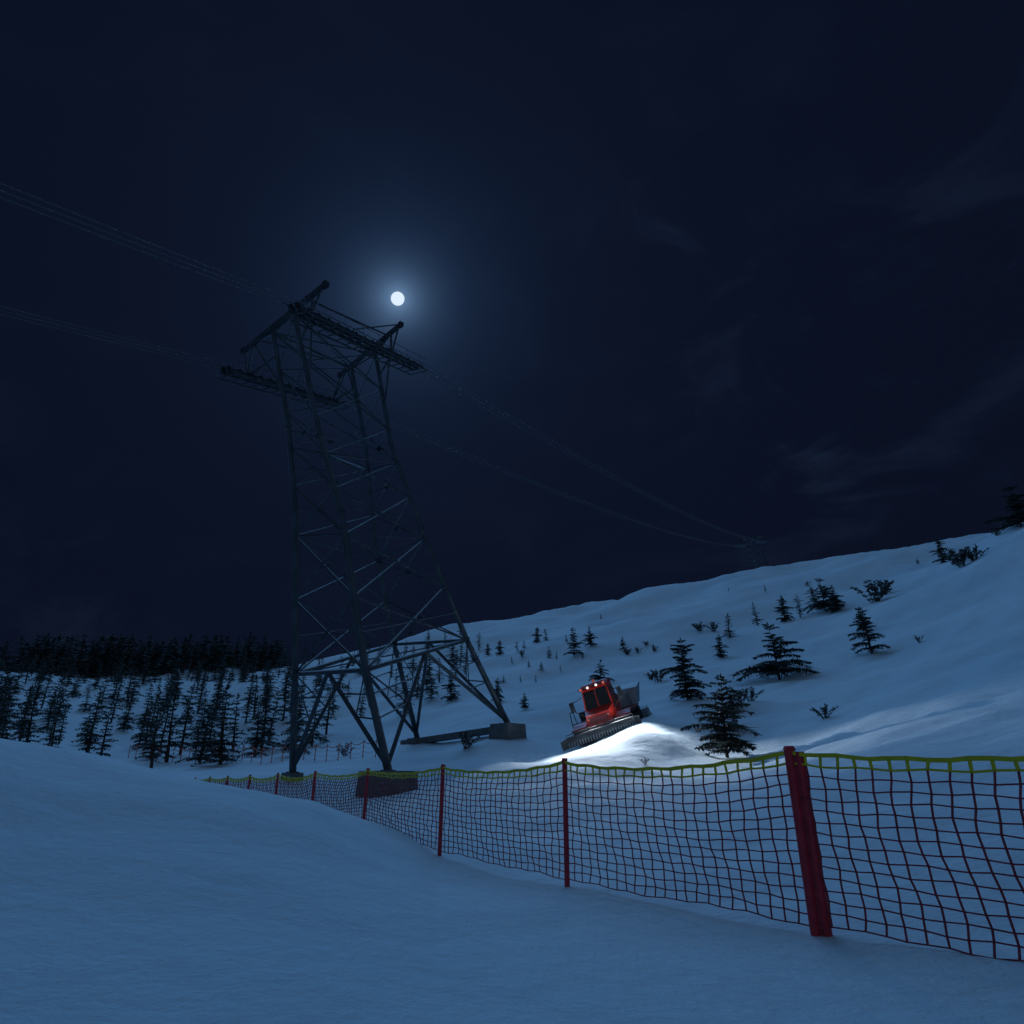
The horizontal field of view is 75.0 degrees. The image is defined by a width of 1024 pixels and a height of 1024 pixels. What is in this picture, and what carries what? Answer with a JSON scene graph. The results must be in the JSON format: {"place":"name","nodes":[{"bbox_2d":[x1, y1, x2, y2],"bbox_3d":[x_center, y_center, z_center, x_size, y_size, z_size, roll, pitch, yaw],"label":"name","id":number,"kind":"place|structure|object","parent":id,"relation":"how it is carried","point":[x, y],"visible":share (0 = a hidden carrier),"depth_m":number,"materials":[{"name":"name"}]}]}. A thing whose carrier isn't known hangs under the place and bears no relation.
{"place":"outdoors","nodes":[
{"label":"outdoors","id":0,"kind":"place"},
{"bbox_2d":[391,292,403,305],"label":"moon","id":1,"kind":"object","parent":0,"point":[397,298],"visible":1,"depth_m":3547.68,"materials":[{"name":"grey"}]},
{"bbox_2d":[0,523,1023,1023],"bbox_3d":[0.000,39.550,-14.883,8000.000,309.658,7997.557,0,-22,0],"label":"snow terrain","id":2,"kind":"structure","parent":0,"point":[140,891],"depth_m":6.88,"materials":[{"name":"white snow"}]},
{"bbox_2d":[0,631,290,677],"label":"distant forest","id":3,"kind":"object","parent":2,"relation":"on","point":[215,654],"visible":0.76,"depth_m":215.21,"materials":[{"name":"green plant"}]},
{"bbox_2d":[0,627,465,768],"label":"conifer forest","id":4,"kind":"object","parent":2,"relation":"on","point":[152,745],"visible":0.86,"depth_m":79.24,"materials":[{"name":"green plant"}]},
{"bbox_2d":[128,739,376,763],"bbox_3d":[-24.087,20.818,57.727,34.041,2.356,0.069,-14,-26,31],"label":"safety fence","id":5,"kind":"object","parent":2,"relation":"on","point":[283,747],"visible":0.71,"depth_m":55.06,"materials":[{"name":"red plastic"}]},
{"bbox_2d":[336,744,354,755],"bbox_3d":[-13.543,19.420,54.451,1.678,1.224,1.134,7,-23,-17],"label":"shrub","id":6,"kind":"object","parent":2,"relation":"on","point":[343,752],"visible":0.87,"depth_m":54.38,"materials":[{"name":"green plant"}]},
{"bbox_2d":[216,280,526,797],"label":"lattice ropeway tower","id":7,"kind":"structure","parent":2,"relation":"on","point":[506,730],"depth_m":40.49,"materials":[{"name":"metal"}]},
{"bbox_2d":[404,647,418,669],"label":"pine tree","id":8,"kind":"object","parent":2,"relation":"on","point":[413,661],"visible":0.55,"depth_m":143.25,"materials":[{"name":"green plant"}]},
{"bbox_2d":[421,664,436,690],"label":"pine tree","id":9,"kind":"object","parent":2,"relation":"on","point":[427,688],"visible":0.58,"depth_m":106.24,"materials":[{"name":"green plant"}]},
{"bbox_2d":[434,658,445,682],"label":"pine tree","id":10,"kind":"object","parent":2,"relation":"on","point":[438,674],"visible":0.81,"depth_m":115.63,"materials":[{"name":"green plant"}]},
{"bbox_2d":[440,671,460,700],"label":"pine tree","id":11,"kind":"object","parent":2,"relation":"on","point":[452,695],"visible":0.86,"depth_m":92.61,"materials":[{"name":"green plant"}]},
{"bbox_2d":[460,655,469,673],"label":"pine tree","id":12,"kind":"object","parent":2,"relation":"on","point":[465,663],"visible":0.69,"depth_m":117.65,"materials":[{"name":"green plant"}]},
{"bbox_2d":[459,731,479,748],"bbox_3d":[-3.040,15.192,44.311,1.853,1.356,1.252,16,-27,-34],"label":"shrub","id":13,"kind":"object","parent":2,"relation":"on","point":[467,742],"visible":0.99,"depth_m":44.32,"materials":[{"name":"green plant"}]},
{"bbox_2d":[476,632,482,649],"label":"pine tree","id":14,"kind":"object","parent":2,"relation":"on","point":[479,644],"visible":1,"depth_m":159.92,"materials":[{"name":"green plant"}]},
{"bbox_2d":[484,643,492,654],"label":"pine tree","id":15,"kind":"object","parent":2,"relation":"on","point":[488,652],"visible":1,"depth_m":145.80,"materials":[{"name":"green plant"}]},
{"bbox_2d":[491,679,504,701],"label":"pine tree","id":16,"kind":"object","parent":2,"relation":"on","point":[497,691],"visible":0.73,"depth_m":79.42,"materials":[{"name":"green plant"}]},
{"bbox_2d":[495,640,504,655],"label":"pine tree","id":17,"kind":"object","parent":2,"relation":"on","point":[499,649],"visible":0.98,"depth_m":131.28,"materials":[{"name":"green plant"}]},
{"bbox_2d":[519,693,529,708],"bbox_3d":[1.217,18.479,65.041,1.224,1.721,1.455,-10,-25,17],"label":"pine tree","id":18,"kind":"object","parent":2,"relation":"on","point":[523,701],"visible":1,"depth_m":64.89,"materials":[{"name":"green plant"}]},
{"bbox_2d":[531,628,541,643],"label":"pine tree","id":19,"kind":"object","parent":2,"relation":"on","point":[536,635],"visible":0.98,"depth_m":137.72,"materials":[{"name":"green plant"}]},
{"bbox_2d":[564,627,584,656],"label":"pine tree","id":20,"kind":"object","parent":2,"relation":"on","point":[575,646],"visible":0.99,"depth_m":110.53,"materials":[{"name":"green plant"}]},
{"bbox_2d":[581,627,596,645],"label":"pine tree","id":21,"kind":"object","parent":2,"relation":"on","point":[590,638],"visible":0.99,"depth_m":114.83,"materials":[{"name":"green plant"}]},
{"bbox_2d":[589,660,614,680],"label":"pine tree","id":22,"kind":"object","parent":2,"relation":"on","point":[599,677],"visible":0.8,"depth_m":78.26,"materials":[{"name":"green plant"}]},
{"bbox_2d":[561,678,652,750],"bbox_3d":[6.177,12.956,44.764,5.240,3.600,7.850,-23,-17,13],"label":"snow groomer","id":23,"kind":"object","parent":2,"relation":"on","point":[608,711],"visible":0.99,"depth_m":42.75,"materials":[{"name":"red metal"}]},
{"bbox_2d":[583,684,617,710],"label":"windows","id":24,"kind":"structure","parent":23,"relation":"in","point":[603,698],"depth_m":43.54,"materials":[{"name":"black glass"}]},
{"bbox_2d":[194,746,1023,961],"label":"safety fence","id":25,"kind":"object","parent":2,"relation":"on","point":[818,901],"visible":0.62,"depth_m":5.44,"materials":[{"name":"red plastic"}]},
{"bbox_2d":[619,636,627,649],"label":"pine tree","id":26,"kind":"object","parent":2,"relation":"on","point":[622,644],"visible":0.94,"depth_m":107.64,"materials":[{"name":"green plant"}]},
{"bbox_2d":[623,647,631,654],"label":"shrub","id":27,"kind":"object","parent":2,"relation":"on","point":[625,651],"visible":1,"depth_m":103.94,"materials":[{"name":"green plant"}]},
{"bbox_2d":[649,669,667,681],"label":"shrub","id":28,"kind":"object","parent":2,"relation":"on","point":[660,676],"visible":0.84,"depth_m":71.97,"materials":[{"name":"green plant"}]},
{"bbox_2d":[659,637,711,699],"bbox_3d":[13.827,12.596,53.206,4.289,5.438,4.565,-6,-23,14],"label":"pine tree","id":29,"kind":"object","parent":2,"relation":"on","point":[686,685],"visible":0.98,"depth_m":53.05,"materials":[{"name":"green plant"}]},
{"bbox_2d":[692,621,705,631],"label":"shrub","id":30,"kind":"object","parent":2,"relation":"on","point":[697,626],"visible":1,"depth_m":109.31,"materials":[{"name":"green plant"}]},
{"bbox_2d":[705,622,718,631],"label":"shrub","id":31,"kind":"object","parent":2,"relation":"on","point":[713,627],"visible":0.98,"depth_m":107.50,"materials":[{"name":"green plant"}]},
{"bbox_2d":[712,634,728,657],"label":"pine tree","id":32,"kind":"object","parent":2,"relation":"on","point":[719,649],"visible":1,"depth_m":85.44,"materials":[{"name":"green plant"}]},
{"bbox_2d":[680,673,761,757],"bbox_3d":[10.941,10.647,34.517,4.146,4.663,4.930,-14,-28,33],"label":"pine tree","id":33,"kind":"object","parent":2,"relation":"on","point":[720,739],"visible":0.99,"depth_m":34.10,"materials":[{"name":"green plant"}]},
{"bbox_2d":[721,613,734,637],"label":"pine tree","id":34,"kind":"object","parent":2,"relation":"on","point":[729,632],"visible":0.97,"depth_m":98.16,"materials":[{"name":"green plant"}]},
{"bbox_2d":[724,686,750,708],"bbox_3d":[15.507,12.992,46.623,2.179,1.873,2.527,1,-20,-8],"label":"shrub","id":35,"kind":"object","parent":2,"relation":"on","point":[745,692],"visible":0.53,"depth_m":46.66,"materials":[{"name":"green plant"}]},
{"bbox_2d":[730,706,745,730],"bbox_3d":[13.272,12.325,40.084,1.260,1.994,1.338,5,-23,-13],"label":"pine tree","id":36,"kind":"object","parent":2,"relation":"on","point":[734,721],"visible":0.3,"depth_m":39.88,"materials":[{"name":"green plant"}]},
{"bbox_2d":[737,686,763,701],"bbox_3d":[17.174,13.214,48.207,1.944,1.276,1.360,-3,-22,8],"label":"shrub","id":37,"kind":"object","parent":2,"relation":"on","point":[751,691],"visible":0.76,"depth_m":48.01,"materials":[{"name":"green plant"}]},
{"bbox_2d":[734,536,770,571],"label":"lattice ropeway tower","id":38,"kind":"structure","parent":2,"relation":"on","point":[753,544],"depth_m":230.31,"materials":[{"name":"metal"}]},
{"bbox_2d":[0,306,746,546],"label":"ropeway cable","id":39,"kind":"object","parent":38,"relation":"attached to","point":[324,396],"visible":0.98,"depth_m":48.48,"materials":[{"name":"grey metal"}]},
{"bbox_2d":[0,182,768,542],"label":"ropeway cable","id":40,"kind":"object","parent":38,"relation":"attached to","point":[318,310],"visible":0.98,"depth_m":32.21,"materials":[{"name":"grey metal"}]},
{"bbox_2d":[751,602,763,624],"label":"pine tree","id":41,"kind":"object","parent":2,"relation":"on","point":[755,620],"visible":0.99,"depth_m":104.50,"materials":[{"name":"green plant"}]},
{"bbox_2d":[728,622,819,681],"bbox_3d":[24.022,12.844,60.718,8.069,5.878,7.161,13,-26,-29],"label":"pine tree","id":42,"kind":"object","parent":2,"relation":"on","point":[777,668],"visible":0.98,"depth_m":59.99,"materials":[{"name":"green plant"}]},
{"bbox_2d":[774,595,793,621],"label":"pine tree","id":43,"kind":"object","parent":2,"relation":"on","point":[783,610],"visible":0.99,"depth_m":99.25,"materials":[{"name":"green plant"}]},
{"bbox_2d":[793,597,804,617],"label":"pine tree","id":44,"kind":"object","parent":2,"relation":"on","point":[800,611],"visible":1,"depth_m":99.32,"materials":[{"name":"green plant"}]},
{"bbox_2d":[805,582,821,608],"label":"pine tree","id":45,"kind":"object","parent":2,"relation":"on","point":[812,593],"visible":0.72,"depth_m":105.16,"materials":[{"name":"green plant"}]},
{"bbox_2d":[810,703,837,718],"bbox_3d":[17.658,11.358,37.929,1.529,1.010,1.066,-1,-22,2],"label":"shrub","id":46,"kind":"object","parent":2,"relation":"on","point":[824,708],"visible":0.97,"depth_m":37.77,"materials":[{"name":"green plant"}]},
{"bbox_2d":[802,578,846,613],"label":"pine tree","id":47,"kind":"object","parent":2,"relation":"on","point":[823,604],"visible":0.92,"depth_m":98.75,"materials":[{"name":"green plant"}]},
{"bbox_2d":[824,585,844,612],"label":"pine tree","id":48,"kind":"object","parent":2,"relation":"on","point":[833,597],"visible":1,"depth_m":95.30,"materials":[{"name":"green plant"}]},
{"bbox_2d":[852,607,872,631],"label":"pine tree","id":49,"kind":"object","parent":2,"relation":"on","point":[859,627],"visible":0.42,"depth_m":72.89,"materials":[{"name":"green plant"}]},
{"bbox_2d":[846,607,890,653],"bbox_3d":[31.449,10.654,59.240,3.419,4.647,4.046,-11,-25,24],"label":"pine tree","id":50,"kind":"object","parent":2,"relation":"on","point":[866,634],"visible":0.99,"depth_m":58.97,"materials":[{"name":"green plant"}]},
{"bbox_2d":[849,580,893,602],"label":"shrub","id":51,"kind":"object","parent":2,"relation":"on","point":[875,593],"visible":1,"depth_m":90.53,"materials":[{"name":"green plant"}]},
{"bbox_2d":[869,579,894,594],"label":"shrub","id":52,"kind":"object","parent":2,"relation":"on","point":[888,583],"visible":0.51,"depth_m":95.07,"materials":[{"name":"green plant"}]},
{"bbox_2d":[928,539,948,562],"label":"pine tree","id":53,"kind":"object","parent":2,"relation":"on","point":[942,559],"visible":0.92,"depth_m":104.13,"materials":[{"name":"green plant"}]},
{"bbox_2d":[942,551,965,564],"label":"shrub","id":54,"kind":"object","parent":2,"relation":"on","point":[952,558],"visible":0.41,"depth_m":94.36,"materials":[{"name":"green plant"}]},
{"bbox_2d":[939,546,969,567],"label":"shrub","id":55,"kind":"object","parent":2,"relation":"on","point":[962,559],"visible":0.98,"depth_m":89.65,"materials":[{"name":"green plant"}]},
{"bbox_2d":[959,543,989,561],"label":"shrub","id":56,"kind":"object","parent":2,"relation":"on","point":[971,556],"visible":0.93,"depth_m":89.44,"materials":[{"name":"green plant"}]},
{"bbox_2d":[990,527,1002,535],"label":"shrub","id":57,"kind":"object","parent":2,"relation":"on","point":[995,532],"visible":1,"depth_m":108.24,"materials":[{"name":"green plant"}]},
{"bbox_2d":[980,485,1023,532],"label":"pine tree","id":58,"kind":"object","parent":2,"relation":"on","point":[1014,519],"visible":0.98,"depth_m":106.78,"materials":[{"name":"green plant"}]},
{"bbox_2d":[0,0,1023,668],"label":"sky","id":59,"kind":"structure","parent":0,"point":[757,265],"materials":[{"name":"blue"}]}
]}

